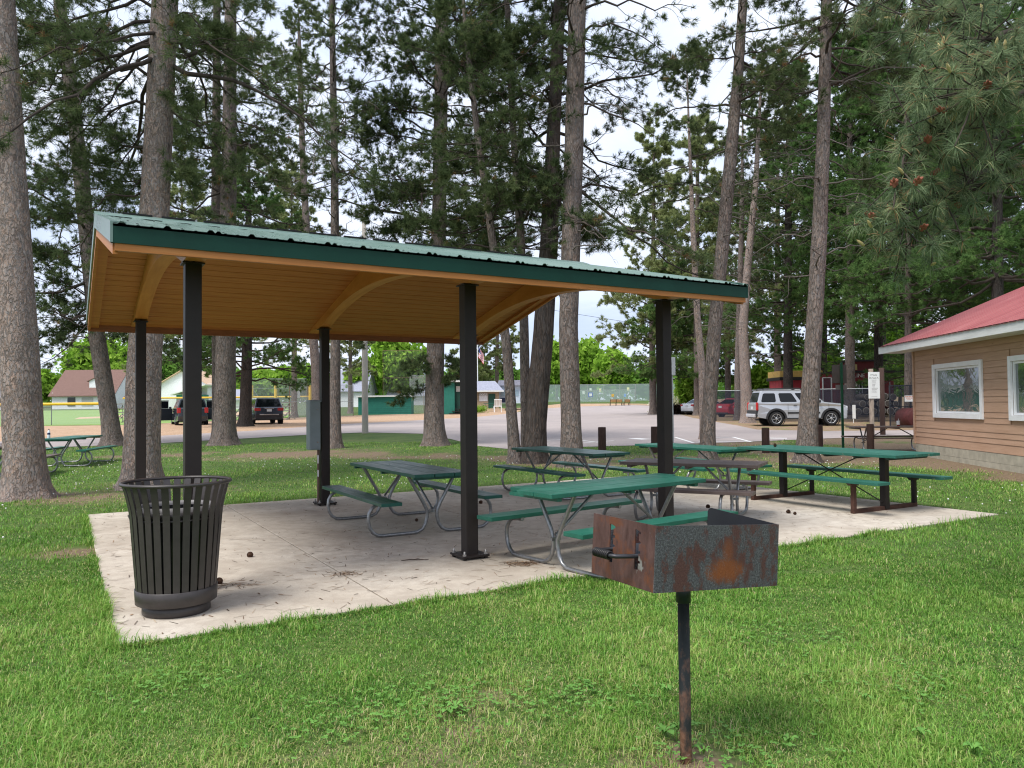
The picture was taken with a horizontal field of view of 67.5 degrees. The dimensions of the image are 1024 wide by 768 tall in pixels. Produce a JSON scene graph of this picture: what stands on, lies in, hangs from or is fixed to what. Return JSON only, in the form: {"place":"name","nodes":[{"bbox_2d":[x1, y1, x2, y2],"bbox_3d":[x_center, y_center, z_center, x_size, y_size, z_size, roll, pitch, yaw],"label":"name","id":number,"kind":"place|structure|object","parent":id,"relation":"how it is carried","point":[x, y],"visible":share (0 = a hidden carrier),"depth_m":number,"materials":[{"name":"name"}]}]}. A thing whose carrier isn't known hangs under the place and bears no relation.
{"place":"outdoors","nodes":[
{"label":"outdoors","id":0,"kind":"place"},
{"bbox_2d":[0,409,290,425],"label":"ball field","id":1,"kind":"structure","parent":0,"point":[64,417],"depth_m":84.56,"materials":[{"name":"green plant"}]},
{"bbox_2d":[0,404,629,441],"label":"dirt verge","id":2,"kind":"structure","parent":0,"point":[166,429],"depth_m":50.79,"materials":[{"name":"beige soil"}]},
{"bbox_2d":[161,399,211,424],"bbox_3d":[-22.191,1.942,52.660,3.892,1.800,5.160,0,-2,-28],"label":"parked car","id":3,"kind":"object","parent":2,"relation":"on","point":[174,415],"visible":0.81,"depth_m":51.99,"materials":[{"name":"grey paint"}]},
{"bbox_2d":[252,398,283,423],"bbox_3d":[-17.230,1.898,53.059,2.290,1.815,5.010,0,-2,-27],"label":"parked car","id":4,"kind":"object","parent":2,"relation":"on","point":[271,409],"visible":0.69,"depth_m":51.02,"materials":[{"name":"grey paint"}]},
{"bbox_2d":[444,380,459,413],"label":"press box","id":5,"kind":"object","parent":2,"relation":"on","point":[452,398],"visible":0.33,"depth_m":84.00,"materials":[{"name":"green paint"}]},
{"bbox_2d":[0,405,912,448],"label":"parking lot","id":6,"kind":"structure","parent":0,"point":[627,425],"depth_m":36.62,"materials":[{"name":"grey asphalt"}]},
{"bbox_2d":[0,401,1023,767],"bbox_3d":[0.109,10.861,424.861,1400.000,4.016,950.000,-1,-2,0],"label":"lawn","id":7,"kind":"structure","parent":0,"point":[402,439],"depth_m":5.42,"materials":[{"name":"green plant"}]},
{"bbox_2d":[0,0,60,502],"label":"pine tree","id":8,"kind":"object","parent":7,"relation":"on","point":[25,474],"visible":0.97,"depth_m":13.34,"materials":[{"name":"brown plant"}]},
{"bbox_2d":[41,368,61,401],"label":"leafy tree","id":9,"kind":"object","parent":7,"relation":"on","point":[49,379],"visible":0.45,"depth_m":139.51,"materials":[{"name":"green plant"}]},
{"bbox_2d":[43,402,98,424],"bbox_3d":[-37.183,2.224,54.500,17.236,1.705,0.200,0,-2,-3],"label":"outfield fence","id":10,"kind":"object","parent":7,"relation":"on","point":[74,403],"visible":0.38,"depth_m":54.76,"materials":[{"name":"yellow plastic"}]},
{"bbox_2d":[45,435,117,466],"bbox_3d":[-12.033,1.821,20.964,1.640,0.749,2.443,0,-2,-10],"label":"picnic table","id":11,"kind":"object","parent":7,"relation":"on","point":[69,439],"visible":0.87,"depth_m":20.64,"materials":[{"name":"green wood"}]},
{"bbox_2d":[48,370,125,408],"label":"house","id":12,"kind":"structure","parent":7,"relation":"on","point":[71,386],"depth_m":131.08,"materials":[{"name":"beige"}]},
{"bbox_2d":[51,334,127,373],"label":"leafy tree","id":13,"kind":"object","parent":7,"relation":"on","point":[85,363],"visible":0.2,"depth_m":145.23,"materials":[{"name":"green plant"}]},
{"bbox_2d":[15,0,213,446],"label":"pine tree","id":14,"kind":"object","parent":7,"relation":"on","point":[111,432],"visible":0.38,"depth_m":28.46,"materials":[{"name":"green plant"}]},
{"bbox_2d":[109,343,127,369],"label":"leafy tree","id":15,"kind":"object","parent":7,"relation":"on","point":[114,363],"visible":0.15,"depth_m":143.74,"materials":[{"name":"green plant"}]},
{"bbox_2d":[162,359,180,380],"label":"leafy tree","id":16,"kind":"object","parent":7,"relation":"on","point":[169,370],"visible":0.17,"depth_m":146.93,"materials":[{"name":"green plant"}]},
{"bbox_2d":[121,151,240,398],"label":"pine tree","id":17,"kind":"object","parent":7,"relation":"on","point":[174,189],"visible":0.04,"depth_m":61.92,"materials":[{"name":"green plant"}]},
{"bbox_2d":[161,371,211,408],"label":"house","id":18,"kind":"structure","parent":7,"relation":"on","point":[171,386],"depth_m":118.04,"materials":[{"name":"beige"}]},
{"bbox_2d":[0,0,384,490],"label":"pine tree","id":19,"kind":"object","parent":7,"relation":"on","point":[166,26],"visible":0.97,"depth_m":14.98,"materials":[{"name":"green plant"}]},
{"bbox_2d":[171,0,286,440],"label":"pine tree","id":20,"kind":"object","parent":7,"relation":"on","point":[215,98],"visible":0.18,"depth_m":30.45,"materials":[{"name":"green plant"}]},
{"bbox_2d":[117,0,346,445],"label":"pine tree","id":21,"kind":"object","parent":7,"relation":"on","point":[224,432],"visible":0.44,"depth_m":28.22,"materials":[{"name":"green plant"}]},
{"bbox_2d":[162,143,344,426],"bbox_3d":[-16.244,-6.049,46.841,11.745,17.585,11.175,-1,-2,0],"label":"pine tree","id":22,"kind":"object","parent":7,"relation":"on","point":[245,380],"visible":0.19,"depth_m":46.73,"materials":[{"name":"green plant"}]},
{"bbox_2d":[236,366,285,399],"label":"leafy tree","id":23,"kind":"object","parent":7,"relation":"on","point":[257,374],"visible":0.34,"depth_m":152.32,"materials":[{"name":"green plant"}]},
{"bbox_2d":[258,362,310,401],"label":"leafy tree","id":24,"kind":"object","parent":7,"relation":"on","point":[278,374],"visible":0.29,"depth_m":146.90,"materials":[{"name":"green plant"}]},
{"bbox_2d":[253,160,318,417],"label":"pine tree","id":25,"kind":"object","parent":7,"relation":"on","point":[290,203],"visible":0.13,"depth_m":74.79,"materials":[{"name":"green plant"}]},
{"bbox_2d":[251,2,360,399],"bbox_3d":[-12.229,-9.930,45.571,6.564,25.214,6.046,-1,-2,0],"label":"pine tree","id":26,"kind":"object","parent":7,"relation":"on","point":[314,351],"visible":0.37,"depth_m":45.13,"materials":[{"name":"green plant"}]},
{"bbox_2d":[265,0,402,448],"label":"pine tree","id":27,"kind":"object","parent":7,"relation":"on","point":[336,441],"visible":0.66,"depth_m":26.25,"materials":[{"name":"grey plant"}]},
{"bbox_2d":[330,340,377,413],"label":"pine tree","id":28,"kind":"object","parent":7,"relation":"on","point":[351,366],"visible":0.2,"depth_m":95.72,"materials":[{"name":"green plant"}]},
{"bbox_2d":[341,370,377,406],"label":"house","id":29,"kind":"structure","parent":7,"relation":"on","point":[357,388],"depth_m":125.56,"materials":[{"name":"grey"}]},
{"bbox_2d":[362,222,367,432],"bbox_3d":[-6.939,-2.638,36.085,0.310,10.100,0.310,-1,-2,0],"label":"utility pole","id":30,"kind":"object","parent":7,"relation":"on","point":[365,391],"visible":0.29,"depth_m":35.90,"materials":[{"name":"concrete"}]},
{"bbox_2d":[356,395,413,414],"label":"dugout","id":31,"kind":"object","parent":7,"relation":"on","point":[377,405],"visible":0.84,"depth_m":87.96,"materials":[{"name":"green wood"}]},
{"bbox_2d":[358,341,426,394],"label":"leafy tree","id":32,"kind":"object","parent":7,"relation":"on","point":[387,364],"visible":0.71,"depth_m":131.72,"materials":[{"name":"green plant"}]},
{"bbox_2d":[387,384,424,404],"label":"house","id":33,"kind":"structure","parent":7,"relation":"on","point":[418,400],"depth_m":131.98,"materials":[{"name":"grey"}]},
{"bbox_2d":[43,361,782,402],"bbox_3d":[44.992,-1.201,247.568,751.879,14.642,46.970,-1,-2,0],"label":"woodland","id":34,"kind":"object","parent":7,"relation":"on","point":[721,385],"visible":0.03,"depth_m":232.68,"materials":[{"name":"green plant"}]},
{"bbox_2d":[276,0,559,445],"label":"pine tree","id":35,"kind":"object","parent":7,"relation":"on","point":[415,191],"visible":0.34,"depth_m":26.69,"materials":[{"name":"green plant"}]},
{"bbox_2d":[444,342,494,380],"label":"pine tree","id":36,"kind":"object","parent":7,"relation":"on","point":[485,372],"visible":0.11,"depth_m":117.94,"materials":[{"name":"green plant"}]},
{"bbox_2d":[477,381,504,410],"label":"concession building","id":37,"kind":"structure","parent":7,"relation":"on","point":[488,391],"depth_m":100.94,"materials":[{"name":"grey"}]},
{"bbox_2d":[396,0,599,463],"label":"pine tree","id":38,"kind":"object","parent":7,"relation":"on","point":[442,7],"visible":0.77,"depth_m":19.71,"materials":[{"name":"green plant"}]},
{"bbox_2d":[478,325,519,383],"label":"pine tree","id":39,"kind":"object","parent":7,"relation":"on","point":[496,353],"visible":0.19,"depth_m":123.97,"materials":[{"name":"green plant"}]},
{"bbox_2d":[401,0,598,446],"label":"pine tree","id":40,"kind":"object","parent":7,"relation":"on","point":[522,31],"visible":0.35,"depth_m":20.20,"materials":[{"name":"green plant"}]},
{"bbox_2d":[498,380,519,402],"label":"pavilion building","id":41,"kind":"structure","parent":7,"relation":"on","point":[517,389],"depth_m":102.96,"materials":[{"name":"grey"}]},
{"bbox_2d":[71,611,1023,767],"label":"weed rosettes","id":42,"kind":"object","parent":7,"relation":"on","point":[662,728],"visible":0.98,"depth_m":3.92,"materials":[{"name":"green plant"}]},
{"bbox_2d":[550,335,559,384],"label":"leafy tree","id":43,"kind":"object","parent":7,"relation":"on","point":[555,372],"visible":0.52,"depth_m":163.00,"materials":[{"name":"green plant"}]},
{"bbox_2d":[394,0,718,463],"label":"pine tree","id":44,"kind":"object","parent":7,"relation":"on","point":[535,429],"visible":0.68,"depth_m":19.67,"materials":[{"name":"green plant"}]},
{"bbox_2d":[458,0,699,468],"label":"pine tree","id":45,"kind":"object","parent":7,"relation":"on","point":[571,433],"visible":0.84,"depth_m":18.54,"materials":[{"name":"green plant"}]},
{"bbox_2d":[578,333,607,384],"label":"leafy tree","id":46,"kind":"object","parent":7,"relation":"on","point":[589,350],"visible":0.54,"depth_m":168.54,"materials":[{"name":"green plant"}]},
{"bbox_2d":[598,427,605,449],"bbox_3d":[2.747,1.747,23.361,0.252,0.871,0.246,0,-2,-30],"label":"bollard","id":47,"kind":"object","parent":7,"relation":"on","point":[601,438],"visible":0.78,"depth_m":23.26,"materials":[{"name":"brown wood"}]},
{"bbox_2d":[548,384,676,401],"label":"court fence","id":48,"kind":"object","parent":7,"relation":"on","point":[637,392],"visible":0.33,"depth_m":143.00,"materials":[{"name":"green"}]},
{"bbox_2d":[588,345,638,383],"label":"leafy tree","id":49,"kind":"object","parent":7,"relation":"on","point":[603,363],"visible":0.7,"depth_m":155.70,"materials":[{"name":"green plant"}]},
{"bbox_2d":[631,360,648,383],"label":"leafy tree","id":50,"kind":"object","parent":7,"relation":"on","point":[639,380],"visible":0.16,"depth_m":166.04,"materials":[{"name":"green plant"}]},
{"bbox_2d":[590,102,705,414],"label":"pine tree","id":51,"kind":"object","parent":7,"relation":"on","point":[631,339],"visible":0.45,"depth_m":71.69,"materials":[{"name":"green plant"}]},
{"bbox_2d":[612,260,702,383],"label":"pine tree","id":52,"kind":"object","parent":7,"relation":"on","point":[648,371],"visible":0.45,"depth_m":67.08,"materials":[{"name":"green plant"}]},
{"bbox_2d":[673,366,693,403],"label":"leafy tree","id":53,"kind":"object","parent":7,"relation":"on","point":[684,391],"visible":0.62,"depth_m":79.35,"materials":[{"name":"green plant"}]},
{"bbox_2d":[591,508,778,764],"bbox_3d":[0.709,1.133,3.338,0.799,1.130,0.455,0,-2,-27],"label":"charcoal grill","id":54,"kind":"object","parent":7,"relation":"on","point":[721,549],"visible":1,"depth_m":3.21,"materials":[{"name":"metal"}]},
{"bbox_2d":[631,39,756,438],"bbox_3d":[7.064,-5.624,29.032,4.919,15.742,3.732,-1,-2,0],"label":"pine tree","id":55,"kind":"object","parent":7,"relation":"on","point":[675,124],"visible":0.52,"depth_m":29.07,"materials":[{"name":"green plant"}]},
{"bbox_2d":[643,109,765,415],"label":"pine tree","id":56,"kind":"object","parent":7,"relation":"on","point":[652,265],"visible":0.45,"depth_m":65.81,"materials":[{"name":"green plant"}]},
{"bbox_2d":[673,274,751,385],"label":"pine tree","id":57,"kind":"object","parent":7,"relation":"on","point":[721,378],"visible":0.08,"depth_m":82.31,"materials":[{"name":"green plant"}]},
{"bbox_2d":[682,134,781,389],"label":"pine tree","id":58,"kind":"object","parent":7,"relation":"on","point":[713,171],"visible":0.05,"depth_m":77.90,"materials":[{"name":"green plant"}]},
{"bbox_2d":[639,0,834,459],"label":"pine tree","id":59,"kind":"object","parent":7,"relation":"on","point":[729,178],"visible":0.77,"depth_m":20.17,"materials":[{"name":"green plant"}]},
{"bbox_2d":[689,83,791,389],"bbox_3d":[14.594,-8.697,50.157,6.835,22.410,5.149,-1,-2,27],"label":"pine tree","id":60,"kind":"object","parent":7,"relation":"on","point":[742,163],"visible":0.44,"depth_m":49.99,"materials":[{"name":"green plant"}]},
{"bbox_2d":[700,37,812,422],"bbox_3d":[14.168,-8.781,44.259,6.111,22.328,6.340,-1,-2,0],"label":"pine tree","id":61,"kind":"object","parent":7,"relation":"on","point":[745,379],"visible":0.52,"depth_m":43.95,"materials":[{"name":"green plant"}]},
{"bbox_2d":[732,359,781,389],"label":"leafy tree","id":62,"kind":"object","parent":7,"relation":"on","point":[759,376],"visible":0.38,"depth_m":80.62,"materials":[{"name":"green plant"}]},
{"bbox_2d":[723,106,837,371],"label":"pine tree","id":63,"kind":"object","parent":7,"relation":"on","point":[777,362],"visible":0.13,"depth_m":69.88,"materials":[{"name":"green plant"}]},
{"bbox_2d":[696,57,884,387],"bbox_3d":[19.899,-10.565,56.615,13.458,26.328,11.170,-2,-2,37],"label":"pine tree","id":64,"kind":"object","parent":7,"relation":"on","point":[786,329],"visible":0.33,"depth_m":55.68,"materials":[{"name":"green plant"}]},
{"bbox_2d":[716,388,879,421],"bbox_3d":[16.665,1.326,45.502,9.338,2.048,0.070,-2,-2,33],"label":"yard fence","id":65,"kind":"object","parent":7,"relation":"on","point":[728,405],"visible":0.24,"depth_m":44.26,"materials":[{"name":"white metal"}]},
{"bbox_2d":[782,337,844,371],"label":"leafy tree","id":66,"kind":"object","parent":7,"relation":"on","point":[800,368],"visible":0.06,"depth_m":85.14,"materials":[{"name":"green plant"}]},
{"bbox_2d":[752,115,903,384],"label":"pine tree","id":67,"kind":"object","parent":7,"relation":"on","point":[824,340],"visible":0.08,"depth_m":73.72,"materials":[{"name":"green plant"}]},
{"bbox_2d":[701,0,959,463],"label":"pine tree","id":68,"kind":"object","parent":7,"relation":"on","point":[808,418],"visible":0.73,"depth_m":19.19,"materials":[{"name":"green plant"}]},
{"bbox_2d":[832,363,846,447],"bbox_3d":[10.283,0.696,23.994,0.467,2.735,0.048,0,-2,-3],"label":"sign post","id":69,"kind":"object","parent":7,"relation":"on","point":[839,373],"visible":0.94,"depth_m":24.02,"materials":[{"name":"green metal"}]},
{"bbox_2d":[758,22,951,387],"bbox_3d":[22.484,-10.841,50.129,11.661,26.536,11.865,0,-2,-23],"label":"pine tree","id":70,"kind":"object","parent":7,"relation":"on","point":[864,136],"visible":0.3,"depth_m":49.89,"materials":[{"name":"green plant"}]},
{"bbox_2d":[866,424,873,448],"bbox_3d":[10.178,1.610,21.762,0.198,0.958,0.204,0,-2,-6],"label":"bollard","id":71,"kind":"object","parent":7,"relation":"on","point":[870,434],"visible":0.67,"depth_m":21.68,"materials":[{"name":"brown wood"}]},
{"bbox_2d":[868,369,879,434],"bbox_3d":[14.132,0.773,29.976,0.456,2.728,0.193,0,-2,-3],"label":"rules sign","id":72,"kind":"object","parent":7,"relation":"on","point":[874,385],"visible":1,"depth_m":29.91,"materials":[{"name":"white metal"}]},
{"bbox_2d":[827,124,923,384],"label":"pine tree","id":73,"kind":"object","parent":7,"relation":"on","point":[885,339],"visible":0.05,"depth_m":79.92,"materials":[{"name":"green plant"}]},
{"bbox_2d":[841,426,915,449],"bbox_3d":[11.217,1.613,22.562,2.450,0.749,1.640,-1,-2,4],"label":"picnic table","id":74,"kind":"object","parent":7,"relation":"on","point":[876,436],"visible":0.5,"depth_m":22.52,"materials":[{"name":"brown wood"}]},
{"bbox_2d":[801,3,956,416],"bbox_3d":[26.257,-12.008,54.114,11.741,28.969,12.943,-1,-2,0],"label":"pine tree","id":75,"kind":"object","parent":7,"relation":"on","point":[878,357],"visible":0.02,"depth_m":53.88,"materials":[{"name":"green plant"}]},
{"bbox_2d":[879,368,885,434],"bbox_3d":[14.773,0.746,30.587,0.200,2.782,0.195,-1,-2,0],"label":"wooden post","id":76,"kind":"object","parent":7,"relation":"on","point":[882,401],"visible":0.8,"depth_m":30.51,"materials":[{"name":"brown wood"}]},
{"bbox_2d":[859,308,920,384],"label":"leafy tree","id":77,"kind":"object","parent":7,"relation":"on","point":[891,338],"visible":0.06,"depth_m":86.45,"materials":[{"name":"green plant"}]},
{"bbox_2d":[889,385,912,425],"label":"yard gate","id":78,"kind":"structure","parent":7,"relation":"on","point":[897,395],"depth_m":37.99,"materials":[{"name":"white metal"}]},
{"bbox_2d":[799,0,1023,384],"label":"pine tree","id":79,"kind":"object","parent":7,"relation":"on","point":[863,111],"visible":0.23,"depth_m":41.07,"materials":[{"name":"green plant"}]},
{"bbox_2d":[828,0,1023,333],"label":"pine tree","id":80,"kind":"object","parent":7,"relation":"on","point":[998,277],"visible":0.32,"depth_m":33.97,"materials":[{"name":"green plant"}]},
{"bbox_2d":[840,0,1023,295],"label":"pine tree","id":81,"kind":"object","parent":7,"relation":"on","point":[987,80],"visible":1,"depth_m":5.21,"materials":[{"name":"green plant"}]},
{"bbox_2d":[854,0,1023,387],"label":"pine tree","id":82,"kind":"object","parent":7,"relation":"on","point":[956,311],"visible":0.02,"depth_m":46.38,"materials":[{"name":"green plant"}]},
{"bbox_2d":[860,189,1018,380],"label":"pine tree","id":83,"kind":"object","parent":7,"relation":"on","point":[897,362],"visible":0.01,"depth_m":63.42,"materials":[{"name":"green plant"}]},
{"bbox_2d":[878,286,1023,473],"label":"park building","id":84,"kind":"structure","parent":7,"relation":"on","point":[968,383],"depth_m":18.20,"materials":[{"name":"brown wood"}]},
{"bbox_2d":[932,359,983,418],"bbox_3d":[10.941,0.155,18.847,0.096,1.381,2.542,-1,-2,6],"label":"window","id":85,"kind":"structure","parent":84,"relation":"in","point":[957,389],"depth_m":18.79,"materials":[{"name":"white glass"}]},
{"bbox_2d":[1007,354,1023,420],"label":"window","id":86,"kind":"structure","parent":84,"relation":"in","point":[1015,382],"depth_m":16.28,"materials":[{"name":"white paint"}]},
{"bbox_2d":[914,2,1023,304],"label":"pine tree","id":87,"kind":"object","parent":7,"relation":"on","point":[1008,289],"visible":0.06,"depth_m":38.96,"materials":[{"name":"green plant"}]},
{"bbox_2d":[16,0,1023,402],"label":"sky","id":88,"kind":"structure","parent":0,"point":[672,34],"materials":[{"name":"white"}]},
{"bbox_2d":[88,477,997,643],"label":"concrete slab","id":89,"kind":"structure","parent":0,"point":[266,561],"depth_m":8.50,"materials":[{"name":"grey concrete"}]},
{"bbox_2d":[119,475,231,618],"bbox_3d":[-2.567,1.233,5.870,0.796,0.994,0.796,0,-2,-17],"label":"trash can","id":90,"kind":"object","parent":89,"relation":"on","point":[175,543],"visible":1,"depth_m":5.62,"materials":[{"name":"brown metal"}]},
{"bbox_2d":[322,460,502,536],"bbox_3d":[-1.376,1.455,10.015,1.640,0.749,2.361,0,-2,-30],"label":"picnic table","id":91,"kind":"object","parent":89,"relation":"on","point":[420,475],"visible":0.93,"depth_m":9.59,"materials":[{"name":"green wood"}]},
{"bbox_2d":[86,211,747,560],"bbox_3d":[-1.710,-0.032,9.960,6.552,3.721,6.476,0,-2,-30],"label":"picnic shelter","id":92,"kind":"object","parent":89,"relation":"on","point":[192,281],"visible":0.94,"depth_m":9.46,"materials":[{"name":"brown wood"}]},
{"bbox_2d":[306,400,321,501],"bbox_3d":[-3.102,1.076,12.013,0.190,1.650,0.245,0,-2,-30],"label":"electrical cabinet","id":93,"kind":"object","parent":92,"relation":"attached to","point":[312,424],"visible":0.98,"depth_m":11.96,"materials":[{"name":"grey metal"}]},
{"bbox_2d":[95,481,972,643],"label":"dry needles","id":94,"kind":"object","parent":89,"relation":"on","point":[517,562],"visible":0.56,"depth_m":7.49,"materials":[{"name":"brown plant"}]},
{"bbox_2d":[493,446,648,499],"bbox_3d":[0.965,1.521,13.364,1.640,0.749,2.450,0,-2,-32],"label":"picnic table","id":95,"kind":"object","parent":89,"relation":"on","point":[574,452],"visible":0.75,"depth_m":13.02,"materials":[{"name":"green wood"}]},
{"bbox_2d":[477,473,737,579],"bbox_3d":[1.015,1.371,7.746,2.260,0.749,1.640,1,-2,-37],"label":"picnic table","id":96,"kind":"object","parent":89,"relation":"on","point":[573,490],"visible":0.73,"depth_m":7.51,"materials":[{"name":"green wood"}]},
{"bbox_2d":[618,443,771,489],"bbox_3d":[3.315,1.519,14.165,1.640,0.749,2.448,0,-2,-27],"label":"picnic table","id":97,"kind":"object","parent":89,"relation":"on","point":[708,448],"visible":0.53,"depth_m":13.54,"materials":[{"name":"green wood"}]},
{"bbox_2d":[619,458,771,520],"bbox_3d":[2.465,1.427,10.415,1.839,0.749,1.640,-1,-2,27],"label":"picnic table","id":98,"kind":"object","parent":89,"relation":"on","point":[726,464],"visible":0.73,"depth_m":10.17,"materials":[{"name":"green wood"}]},
{"bbox_2d":[723,445,952,513],"bbox_3d":[4.856,1.405,11.683,1.670,0.815,2.825,0,-2,-29],"label":"picnic table","id":99,"kind":"object","parent":89,"relation":"on","point":[884,473],"visible":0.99,"depth_m":11.22,"materials":[{"name":"green wood"}]},
{"bbox_2d":[607,404,912,430],"bbox_3d":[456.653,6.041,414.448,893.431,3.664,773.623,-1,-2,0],"label":"litter ground","id":100,"kind":"structure","parent":0,"point":[789,425],"depth_m":39.31,"materials":[{"name":"brown soil"}]},
{"bbox_2d":[680,399,693,414],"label":"parked car","id":101,"kind":"object","parent":100,"relation":"on","point":[688,408],"visible":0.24,"depth_m":68.99,"materials":[{"name":"white paint"}]},
{"bbox_2d":[746,388,847,425],"bbox_3d":[14.599,1.196,39.481,4.675,1.984,2.160,-1,-2,2],"label":"parked car","id":102,"kind":"object","parent":100,"relation":"on","point":[776,407],"visible":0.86,"depth_m":38.68,"materials":[{"name":"silver metal"}]},
{"bbox_2d":[820,359,902,393],"bbox_3d":[26.100,0.288,57.506,4.869,4.064,3.400,-1,-2,0],"label":"railway caboose","id":103,"kind":"object","parent":100,"relation":"on","point":[860,365],"visible":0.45,"depth_m":56.45,"materials":[{"name":"red metal"}]},
{"bbox_2d":[767,370,822,387],"bbox_3d":[23.063,0.805,61.394,4.267,3.638,3.100,-1,-2,0],"label":"railway wagon","id":104,"kind":"object","parent":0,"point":[775,379],"visible":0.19,"depth_m":60.15,"materials":[{"name":"red metal"}]},
{"bbox_2d":[895,408,912,425],"bbox_3d":[19.011,1.607,36.555,0.920,0.920,1.220,-1,-2,0],"label":"rusty drum","id":105,"kind":"object","parent":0,"point":[904,416],"visible":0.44,"depth_m":36.32,"materials":[{"name":"red metal"}]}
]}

